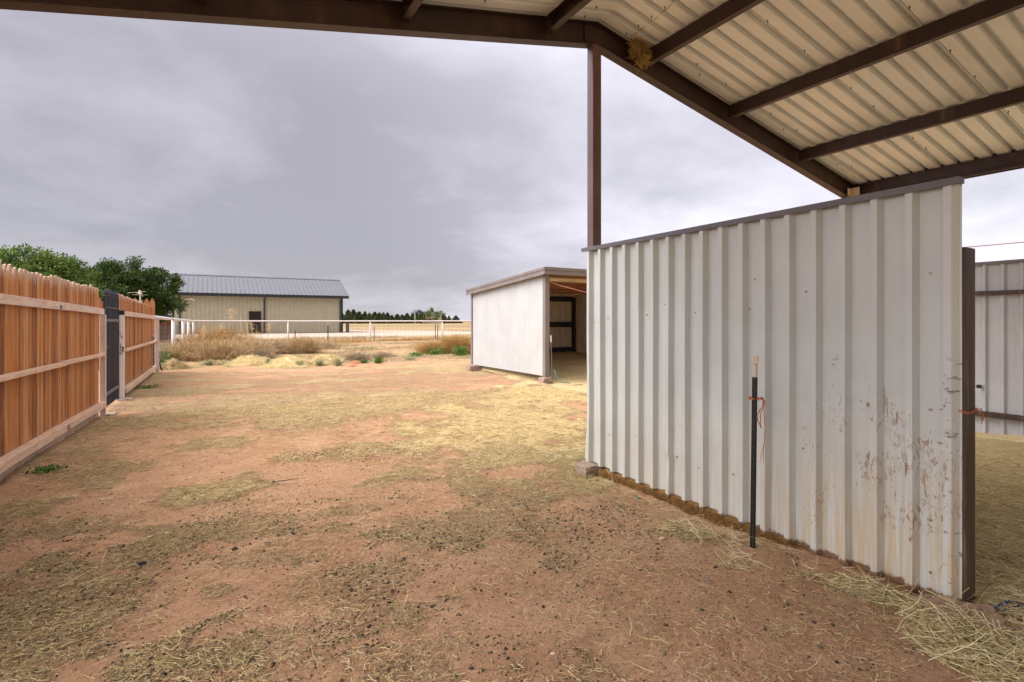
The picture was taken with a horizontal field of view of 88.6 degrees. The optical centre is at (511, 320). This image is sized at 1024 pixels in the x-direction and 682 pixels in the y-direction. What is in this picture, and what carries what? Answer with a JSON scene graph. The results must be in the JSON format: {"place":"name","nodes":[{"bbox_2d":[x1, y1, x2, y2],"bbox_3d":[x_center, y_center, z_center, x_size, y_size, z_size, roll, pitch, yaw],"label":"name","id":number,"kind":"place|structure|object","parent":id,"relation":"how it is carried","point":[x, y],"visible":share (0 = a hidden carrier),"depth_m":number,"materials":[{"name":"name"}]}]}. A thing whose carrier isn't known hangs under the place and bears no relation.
{"place":"outdoors","nodes":[
{"label":"outdoors","id":0,"kind":"place"},
{"bbox_2d":[159,321,165,339],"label":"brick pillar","id":1,"kind":"structure","parent":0,"point":[162,324],"depth_m":38.28,"materials":[{"name":"brick"}]},
{"bbox_2d":[175,330,470,338],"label":"gravel road","id":2,"kind":"structure","parent":0,"point":[365,333],"depth_m":57.20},
{"bbox_2d":[410,340,444,353],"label":"golden grass","id":3,"kind":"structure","parent":0,"point":[426,346],"depth_m":22.28,"materials":[{"name":"brown plant"}]},
{"bbox_2d":[0,322,1023,681],"bbox_3d":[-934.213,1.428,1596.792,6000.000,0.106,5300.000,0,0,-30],"label":"ground","id":4,"kind":"structure","parent":0,"point":[202,388],"depth_m":3.11,"materials":[{"name":"brown soil"}]},
{"bbox_2d":[22,464,67,475],"bbox_3d":[-4.325,1.387,4.870,0.336,0.109,0.264,0,0,-30],"label":"weed plant","id":5,"kind":"object","parent":4,"relation":"on","point":[46,468],"visible":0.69,"depth_m":4.87,"materials":[{"name":"green plant"}]},
{"bbox_2d":[0,261,106,481],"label":"wooden fence","id":6,"kind":"object","parent":4,"relation":"on","point":[52,359],"visible":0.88,"depth_m":5.68,"materials":[{"name":"brown wood"}]},
{"bbox_2d":[0,242,106,298],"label":"broadleaf tree","id":7,"kind":"object","parent":4,"relation":"on","point":[45,263],"visible":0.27,"depth_m":28.03,"materials":[{"name":"green plant"}]},
{"bbox_2d":[103,288,118,405],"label":"iron gate","id":8,"kind":"structure","parent":4,"relation":"on","point":[111,305],"depth_m":8.66,"materials":[{"name":"grey metal"}]},
{"bbox_2d":[106,412,116,415],"bbox_3d":[-6.202,1.470,8.025,0.269,0.113,0.302,0,0,-30],"label":"concrete footing","id":9,"kind":"object","parent":4,"relation":"on","point":[110,413],"visible":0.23,"depth_m":8.01,"materials":[{"name":"beige concrete"}]},
{"bbox_2d":[117,397,133,400],"bbox_3d":[-6.887,1.444,9.365,0.245,0.124,0.347,0,0,-30],"label":"concrete footing","id":10,"kind":"object","parent":4,"relation":"on","point":[128,399],"visible":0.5,"depth_m":9.30,"materials":[{"name":"grey concrete"}]},
{"bbox_2d":[119,310,124,398],"bbox_3d":[-6.971,0.670,9.384,0.076,1.700,0.076,0,0,-30],"label":"hinge post","id":11,"kind":"object","parent":10,"relation":"on","point":[121,353],"visible":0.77,"depth_m":9.35,"materials":[{"name":"grey paint"}]},
{"bbox_2d":[99,297,154,366],"bbox_3d":[-13.545,0.373,13.960,6.717,2.133,0.058,0,0,-30],"label":"picket fence","id":12,"kind":"object","parent":4,"relation":"on","point":[152,302],"visible":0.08,"depth_m":15.63,"materials":[{"name":"brown wood"}]},
{"bbox_2d":[82,255,188,323],"bbox_3d":[-25.675,-1.436,35.505,6.781,5.925,6.978,0,0,-30],"label":"broadleaf tree","id":13,"kind":"object","parent":4,"relation":"on","point":[130,280],"visible":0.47,"depth_m":34.85,"materials":[{"name":"green plant"}]},
{"bbox_2d":[119,294,158,393],"bbox_3d":[-8.360,0.518,11.851,0.171,2.005,5.802,0,0,-29],"label":"wooden fence","id":14,"kind":"object","parent":4,"relation":"on","point":[139,368],"visible":0.83,"depth_m":11.59,"materials":[{"name":"brown wood"}]},
{"bbox_2d":[131,290,145,303],"bbox_3d":[-8.472,-0.540,11.870,0.369,0.320,0.305,0,0,-40],"label":"wind vane","id":15,"kind":"object","parent":14,"relation":"on","point":[140,293],"visible":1,"depth_m":11.83,"materials":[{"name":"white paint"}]},
{"bbox_2d":[138,561,146,565],"bbox_3d":[-2.132,1.402,3.029,0.041,0.030,0.035,0,0,-9],"label":"dung clod","id":16,"kind":"object","parent":4,"relation":"on","point":[142,563],"visible":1,"depth_m":3.02,"materials":[{"name":"brown soil"}]},
{"bbox_2d":[133,384,165,388],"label":"weed plant","id":17,"kind":"object","parent":4,"relation":"on","point":[149,386],"visible":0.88,"depth_m":11.02,"materials":[{"name":"green plant"}]},
{"bbox_2d":[159,350,177,361],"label":"weed plant","id":18,"kind":"object","parent":4,"relation":"on","point":[169,352],"visible":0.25,"depth_m":17.70,"materials":[{"name":"plant"}]},
{"bbox_2d":[166,313,171,339],"bbox_3d":[-27.108,0.430,37.968,4.350,1.980,0.120,0,0,-30],"label":"board fence","id":19,"kind":"object","parent":4,"relation":"on","point":[168,323],"visible":0.04,"depth_m":38.96,"materials":[{"name":"red wood"}]},
{"bbox_2d":[159,358,189,369],"bbox_3d":[-9.834,1.239,15.247,1.019,0.422,0.898,0,0,-30],"label":"brush pile","id":20,"kind":"object","parent":4,"relation":"on","point":[173,364],"visible":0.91,"depth_m":15.08,"materials":[{"name":"plant"}]},
{"bbox_2d":[185,363,197,367],"bbox_3d":[-9.630,1.333,15.560,0.747,0.234,0.651,0,0,-30],"label":"straw heap","id":21,"kind":"object","parent":4,"relation":"on","point":[192,365],"visible":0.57,"depth_m":15.57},
{"bbox_2d":[159,334,232,361],"bbox_3d":[-11.374,0.955,18.868,3.000,1.031,2.573,0,0,-43],"label":"dry bush","id":22,"kind":"object","parent":4,"relation":"on","point":[177,350],"visible":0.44,"depth_m":18.29,"materials":[{"name":"brown plant"}]},
{"bbox_2d":[200,359,214,365],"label":"weed plant","id":23,"kind":"object","parent":4,"relation":"on","point":[208,362],"visible":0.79,"depth_m":16.41,"materials":[{"name":"plant"}]},
{"bbox_2d":[195,358,233,365],"bbox_3d":[-9.449,1.326,16.822,1.264,0.248,0.945,0,0,-9],"label":"brush pile","id":24,"kind":"object","parent":4,"relation":"on","point":[217,362],"visible":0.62,"depth_m":16.64,"materials":[{"name":"plant"}]},
{"bbox_2d":[173,335,258,361],"bbox_3d":[-10.310,0.981,18.668,2.540,0.978,2.679,0,0,23],"label":"dry bush","id":25,"kind":"object","parent":4,"relation":"on","point":[228,351],"visible":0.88,"depth_m":18.30,"materials":[{"name":"brown plant"}]},
{"bbox_2d":[168,320,280,343],"bbox_3d":[-12.171,0.720,22.919,5.388,1.500,3.232,0,0,-30],"label":"dry bush","id":26,"kind":"object","parent":4,"relation":"on","point":[214,334],"visible":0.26,"depth_m":22.45,"materials":[{"name":"beige plant"}]},
{"bbox_2d":[226,308,237,331],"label":"dry stalk","id":27,"kind":"object","parent":4,"relation":"on","point":[230,315],"visible":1,"depth_m":23.64,"materials":[{"name":"beige plant"}]},
{"bbox_2d":[224,354,271,366],"bbox_3d":[-8.289,1.245,16.687,1.587,0.410,1.236,0,0,-30],"label":"straw heap","id":28,"kind":"object","parent":4,"relation":"on","point":[247,360],"visible":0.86,"depth_m":16.44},
{"bbox_2d":[218,334,282,353],"bbox_3d":[-10.249,0.949,19.938,2.778,1.041,2.670,0,0,-1],"label":"dry bush","id":29,"kind":"object","parent":4,"relation":"on","point":[258,344],"visible":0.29,"depth_m":20.00,"materials":[{"name":"brown plant"}]},
{"bbox_2d":[240,345,279,358],"bbox_3d":[-9.133,1.190,19.099,1.499,0.560,1.427,0,0,-30],"label":"dry bush","id":30,"kind":"object","parent":4,"relation":"on","point":[263,353],"visible":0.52,"depth_m":19.11,"materials":[{"name":"brown plant"}]},
{"bbox_2d":[172,272,348,333],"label":"shop building","id":31,"kind":"structure","parent":4,"relation":"on","point":[210,297],"depth_m":58.15,"materials":[{"name":"beige metal"}]},
{"bbox_2d":[249,311,260,332],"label":"door","id":32,"kind":"structure","parent":31,"relation":"in","point":[253,315],"depth_m":57.14,"materials":[{"name":"brown metal"}]},
{"bbox_2d":[252,336,280,343],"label":"dry bush","id":33,"kind":"object","parent":4,"relation":"on","point":[269,340],"visible":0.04,"depth_m":25.99,"materials":[{"name":"brown plant"}]},
{"bbox_2d":[247,362,306,368],"bbox_3d":[-6.940,1.343,15.643,1.708,0.215,0.789,0,0,-30],"label":"straw heap","id":34,"kind":"object","parent":4,"relation":"on","point":[280,366],"visible":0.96,"depth_m":15.49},
{"bbox_2d":[260,338,303,354],"bbox_3d":[-10.133,1.099,22.122,2.587,0.743,2.191,0,0,-30],"label":"dry bush","id":35,"kind":"object","parent":4,"relation":"on","point":[281,351],"visible":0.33,"depth_m":22.04,"materials":[{"name":"brown plant"}]},
{"bbox_2d":[263,354,312,365],"bbox_3d":[-7.011,1.255,16.646,1.672,0.389,1.196,0,0,-30],"label":"straw heap","id":36,"kind":"object","parent":4,"relation":"on","point":[290,359],"visible":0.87,"depth_m":16.43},
{"bbox_2d":[0,384,586,511],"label":"loose straw","id":37,"kind":"object","parent":4,"relation":"on","point":[553,407],"visible":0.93,"depth_m":7.03,"materials":[{"name":"beige plant"}]},
{"bbox_2d":[269,334,330,353],"bbox_3d":[-9.176,0.975,22.769,2.728,0.989,2.213,0,0,-30],"label":"dry bush","id":38,"kind":"object","parent":4,"relation":"on","point":[309,346],"visible":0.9,"depth_m":22.45,"materials":[{"name":"brown plant"}]},
{"bbox_2d":[295,360,305,365],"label":"weed plant","id":39,"kind":"object","parent":4,"relation":"on","point":[300,363],"visible":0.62,"depth_m":16.17,"materials":[{"name":"green plant"}]},
{"bbox_2d":[152,315,470,363],"bbox_3d":[-9.296,0.691,32.184,32.906,1.658,14.979,0,0,-64],"label":"pipe fence","id":40,"kind":"object","parent":4,"relation":"on","point":[186,328],"visible":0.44,"depth_m":31.52,"materials":[{"name":"white metal"}]},
{"bbox_2d":[313,358,324,365],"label":"weed plant","id":41,"kind":"object","parent":4,"relation":"on","point":[320,362],"visible":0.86,"depth_m":16.51,"materials":[{"name":"plant"}]},
{"bbox_2d":[170,333,470,342],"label":"dry weeds","id":42,"kind":"object","parent":4,"relation":"on","point":[375,337],"visible":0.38,"depth_m":41.57,"materials":[{"name":"beige plant"}]},
{"bbox_2d":[195,338,450,366],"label":"dry weeds","id":43,"kind":"object","parent":4,"relation":"on","point":[365,351],"visible":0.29,"depth_m":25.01,"materials":[{"name":"brown plant"}]},
{"bbox_2d":[311,353,343,364],"bbox_3d":[-6.069,1.251,17.067,1.202,0.397,0.973,0,0,-30],"label":"straw heap","id":44,"kind":"object","parent":4,"relation":"on","point":[329,358],"visible":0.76,"depth_m":16.89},
{"bbox_2d":[312,338,350,348],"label":"dry bush","id":45,"kind":"object","parent":4,"relation":"on","point":[331,344],"visible":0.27,"depth_m":26.28,"materials":[{"name":"brown plant"}]},
{"bbox_2d":[332,357,345,365],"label":"weed plant","id":46,"kind":"object","parent":4,"relation":"on","point":[337,362],"visible":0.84,"depth_m":16.48,"materials":[{"name":"plant"}]},
{"bbox_2d":[343,309,355,323],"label":"cedar tree","id":47,"kind":"object","parent":4,"relation":"on","point":[349,316],"visible":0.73,"depth_m":224.20,"materials":[{"name":"green plant"}]},
{"bbox_2d":[337,350,372,360],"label":"dry bush","id":48,"kind":"object","parent":4,"relation":"on","point":[358,356],"visible":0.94,"depth_m":18.84,"materials":[{"name":"beige plant"}]},
{"bbox_2d":[351,309,360,323],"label":"cedar tree","id":49,"kind":"object","parent":4,"relation":"on","point":[353,312],"visible":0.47,"depth_m":233.48,"materials":[{"name":"green plant"}]},
{"bbox_2d":[349,360,362,363],"bbox_3d":[-5.069,1.366,17.078,0.516,0.168,0.420,0,0,-30],"label":"dirt mound","id":50,"kind":"object","parent":4,"relation":"on","point":[355,362],"visible":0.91,"depth_m":17.00,"materials":[{"name":"orange soil"}]},
{"bbox_2d":[349,311,365,323],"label":"cedar tree","id":51,"kind":"object","parent":4,"relation":"on","point":[359,315],"visible":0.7,"depth_m":231.34,"materials":[{"name":"green plant"}]},
{"bbox_2d":[364,313,374,323],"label":"cedar tree","id":52,"kind":"object","parent":4,"relation":"on","point":[369,316],"visible":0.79,"depth_m":229.51,"materials":[{"name":"green plant"}]},
{"bbox_2d":[269,341,470,363],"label":"dry weeds","id":53,"kind":"object","parent":4,"relation":"on","point":[381,349],"visible":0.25,"depth_m":21.08,"materials":[{"name":"brown plant"}]},
{"bbox_2d":[274,336,470,342],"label":"golden weeds","id":54,"kind":"object","parent":4,"relation":"on","point":[366,339],"visible":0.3,"depth_m":36.02,"materials":[{"name":"yellow plant"}]},
{"bbox_2d":[371,356,383,363],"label":"weed plant","id":55,"kind":"object","parent":4,"relation":"on","point":[377,360],"visible":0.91,"depth_m":17.30,"materials":[{"name":"green plant"}]},
{"bbox_2d":[374,312,388,323],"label":"cedar tree","id":56,"kind":"object","parent":4,"relation":"on","point":[379,316],"visible":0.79,"depth_m":232.74,"materials":[{"name":"green plant"}]},
{"bbox_2d":[366,350,399,357],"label":"dry bush","id":57,"kind":"object","parent":4,"relation":"on","point":[383,354],"visible":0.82,"depth_m":20.14,"materials":[{"name":"beige plant"}]},
{"bbox_2d":[388,315,397,323],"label":"cedar tree","id":58,"kind":"object","parent":4,"relation":"on","point":[391,317],"visible":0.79,"depth_m":237.79,"materials":[{"name":"green plant"}]},
{"bbox_2d":[394,314,405,323],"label":"cedar tree","id":59,"kind":"object","parent":4,"relation":"on","point":[397,316],"visible":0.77,"depth_m":239.73,"materials":[{"name":"green plant"}]},
{"bbox_2d":[403,313,409,323],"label":"cedar tree","id":60,"kind":"object","parent":4,"relation":"on","point":[406,315],"visible":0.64,"depth_m":246.08,"materials":[{"name":"green plant"}]},
{"bbox_2d":[404,356,417,359],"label":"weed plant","id":61,"kind":"object","parent":4,"relation":"on","point":[409,357],"visible":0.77,"depth_m":19.03,"materials":[{"name":"plant"}]},
{"bbox_2d":[409,313,414,322],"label":"cedar tree","id":62,"kind":"object","parent":4,"relation":"on","point":[412,316],"visible":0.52,"depth_m":245.46,"materials":[{"name":"green plant"}]},
{"bbox_2d":[406,351,425,356],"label":"weed plant","id":63,"kind":"object","parent":4,"relation":"on","point":[415,354],"visible":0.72,"depth_m":20.72,"materials":[{"name":"green plant"}]},
{"bbox_2d":[415,311,431,322],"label":"broadleaf tree","id":64,"kind":"object","parent":4,"relation":"on","point":[420,317],"visible":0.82,"depth_m":236.08,"materials":[{"name":"green plant"}]},
{"bbox_2d":[411,310,441,323],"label":"farm house","id":65,"kind":"structure","parent":4,"relation":"on","point":[426,315],"depth_m":237.84,"materials":[{"name":"beige"}]},
{"bbox_2d":[423,348,448,355],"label":"weed plant","id":66,"kind":"object","parent":4,"relation":"on","point":[435,350],"visible":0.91,"depth_m":21.71,"materials":[{"name":"green plant"}]},
{"bbox_2d":[428,307,445,319],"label":"broadleaf tree","id":67,"kind":"object","parent":4,"relation":"on","point":[436,313],"visible":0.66,"depth_m":239.08,"materials":[{"name":"green plant"}]},
{"bbox_2d":[442,314,451,323],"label":"cedar tree","id":68,"kind":"object","parent":4,"relation":"on","point":[444,317],"visible":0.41,"depth_m":247.17,"materials":[{"name":"green plant"}]},
{"bbox_2d":[430,332,470,353],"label":"golden grass","id":69,"kind":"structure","parent":4,"relation":"on","point":[447,343],"depth_m":22.18,"materials":[{"name":"beige plant"}]},
{"bbox_2d":[452,315,462,322],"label":"cedar tree","id":70,"kind":"object","parent":4,"relation":"on","point":[455,317],"visible":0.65,"depth_m":259.17,"materials":[{"name":"green plant"}]},
{"bbox_2d":[448,345,469,355],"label":"weed plant","id":71,"kind":"object","parent":4,"relation":"on","point":[458,352],"visible":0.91,"depth_m":21.08,"materials":[{"name":"green plant"}]},
{"bbox_2d":[0,429,926,681],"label":"animal droppings","id":72,"kind":"object","parent":4,"relation":"on","point":[350,635],"visible":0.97,"depth_m":2.80,"materials":[{"name":"brown soil"}]},
{"bbox_2d":[0,437,941,681],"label":"dirt crumbs","id":73,"kind":"object","parent":4,"relation":"on","point":[521,680],"visible":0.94,"depth_m":2.81,"materials":[{"name":"brown soil"}]},
{"bbox_2d":[465,364,482,371],"bbox_3d":[-1.060,1.365,14.963,0.464,0.222,0.323,0,0,-30],"label":"concrete block","id":74,"kind":"object","parent":4,"relation":"on","point":[472,367],"depth_m":14.81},
{"bbox_2d":[0,422,966,681],"bbox_3d":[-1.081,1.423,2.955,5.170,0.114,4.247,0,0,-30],"label":"loose straw","id":75,"kind":"object","parent":4,"relation":"on","point":[244,483],"visible":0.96,"depth_m":2.92,"materials":[{"name":"beige plant"}]},
{"bbox_2d":[0,0,1023,246],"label":"carport","id":76,"kind":"object","parent":4,"relation":"on","point":[844,98],"visible":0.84,"depth_m":5.09,"materials":[{"name":"paint"}]},
{"bbox_2d":[626,35,656,73],"bbox_3d":[1.280,-2.681,5.310,0.351,0.439,0.257,0,0,-30],"label":"bird nest","id":77,"kind":"object","parent":76,"relation":"on","point":[640,53],"visible":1,"depth_m":5.27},
{"bbox_2d":[581,176,963,600],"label":"partition wall","id":78,"kind":"structure","parent":76,"relation":"attached to","point":[841,318],"depth_m":3.27,"materials":[{"name":"white metal"}]},
{"bbox_2d":[466,267,586,376],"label":"livestock shed","id":79,"kind":"structure","parent":4,"relation":"on","point":[517,320],"depth_m":13.58,"materials":[{"name":"white metal"}]},
{"bbox_2d":[550,282,586,292],"bbox_3d":[2.016,-0.699,12.652,2.603,0.360,0.048,0,0,-30],"label":"rope","id":80,"kind":"object","parent":79,"relation":"attached to","point":[568,287],"visible":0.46,"depth_m":12.23,"materials":[{"name":"brown fabric"}]},
{"bbox_2d":[481,351,586,385],"bbox_3d":[1.616,1.200,14.130,3.540,0.469,4.160,0,0,-30],"label":"straw bedding","id":81,"kind":"object","parent":4,"relation":"on","point":[570,367],"visible":0.36,"depth_m":13.85,"materials":[{"name":"plant"}]},
{"bbox_2d":[538,377,552,383],"bbox_3d":[0.757,1.380,11.924,0.268,0.190,0.240,0,0,-30],"label":"concrete block","id":82,"kind":"object","parent":4,"relation":"on","point":[547,380],"depth_m":11.85,"materials":[{"name":"beige concrete"}]},
{"bbox_2d":[550,335,552,379],"bbox_3d":[0.899,0.895,11.949,0.062,1.111,0.032,0,0,-30],"label":"step in post","id":83,"kind":"object","parent":4,"relation":"on","point":[551,354],"visible":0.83,"depth_m":11.94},
{"bbox_2d":[574,461,599,477],"bbox_3d":[0.713,1.453,4.997,0.197,0.184,0.207,0,0,-30],"label":"concrete block","id":84,"kind":"object","parent":4,"relation":"on","point":[585,468],"depth_m":4.93,"materials":[{"name":"beige concrete"}]},
{"bbox_2d":[597,467,830,558],"bbox_3d":[1.349,1.450,4.120,0.156,0.180,2.250,0,0,-30],"label":"packed bedding","id":85,"kind":"object","parent":4,"relation":"on","point":[709,509],"visible":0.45,"depth_m":4.04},
{"bbox_2d":[594,469,801,549],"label":"bedding fibres","id":86,"kind":"object","parent":85,"relation":"on","point":[707,513],"visible":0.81,"depth_m":3.92,"materials":[{"name":"brown plant"}]},
{"bbox_2d":[750,356,758,547],"bbox_3d":[1.516,0.875,3.288,0.050,1.310,0.035,0,0,20],"label":"post","id":87,"kind":"object","parent":4,"relation":"on","point":[755,361],"visible":0.96,"depth_m":3.29,"materials":[{"name":"black metal"}]},
{"bbox_2d":[748,396,764,461],"bbox_3d":[1.532,0.686,3.298,0.058,0.418,0.094,0,0,-40],"label":"twine","id":88,"kind":"object","parent":87,"relation":"hanging from","point":[763,401],"visible":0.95,"depth_m":3.28,"materials":[{"name":"red fabric"}]},
{"bbox_2d":[538,438,1023,640],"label":"hay bedding","id":89,"kind":"object","parent":4,"relation":"on","point":[991,575],"visible":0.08,"depth_m":3.45,"materials":[{"name":"beige plant"}]},
{"bbox_2d":[993,600,1023,610],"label":"rope","id":90,"kind":"object","parent":89,"relation":"on","point":[1006,601],"visible":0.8,"depth_m":2.56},
{"bbox_2d":[649,514,1023,681],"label":"loose straw","id":91,"kind":"object","parent":4,"relation":"on","point":[1010,650],"visible":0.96,"depth_m":2.33,"materials":[{"name":"beige plant"}]},
{"bbox_2d":[918,595,1015,639],"bbox_3d":[2.119,1.421,2.470,0.330,0.137,0.254,0,0,25],"label":"flat rock","id":92,"kind":"object","parent":4,"relation":"on","point":[989,610],"visible":0.41,"depth_m":2.46,"materials":[{"name":"stone"}]},
{"bbox_2d":[962,247,974,602],"bbox_3d":[2.295,0.578,2.684,0.188,1.885,0.104,0,0,-30],"label":"gate post","id":93,"kind":"object","parent":4,"relation":"on","point":[968,420],"visible":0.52,"depth_m":2.61,"materials":[{"name":"metal"}]},
{"bbox_2d":[939,408,983,423],"bbox_3d":[2.280,0.481,2.669,0.168,0.081,0.133,0,0,-30],"label":"twine","id":94,"kind":"object","parent":93,"relation":"attached to","point":[972,411],"visible":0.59,"depth_m":2.63,"materials":[{"name":"brown fabric"}]},
{"bbox_2d":[969,242,1023,246],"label":"cable","id":95,"kind":"object","parent":93,"relation":"attached to","point":[996,244],"visible":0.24,"depth_m":8.45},
{"bbox_2d":[975,259,1023,435],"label":"divider wall","id":96,"kind":"structure","parent":4,"relation":"on","point":[999,343],"depth_m":6.23,"materials":[{"name":"grey metal"}]},
{"bbox_2d":[0,9,1023,319],"label":"sky","id":97,"kind":"structure","parent":0,"point":[411,174],"materials":[{"name":"grey"}]}
]}

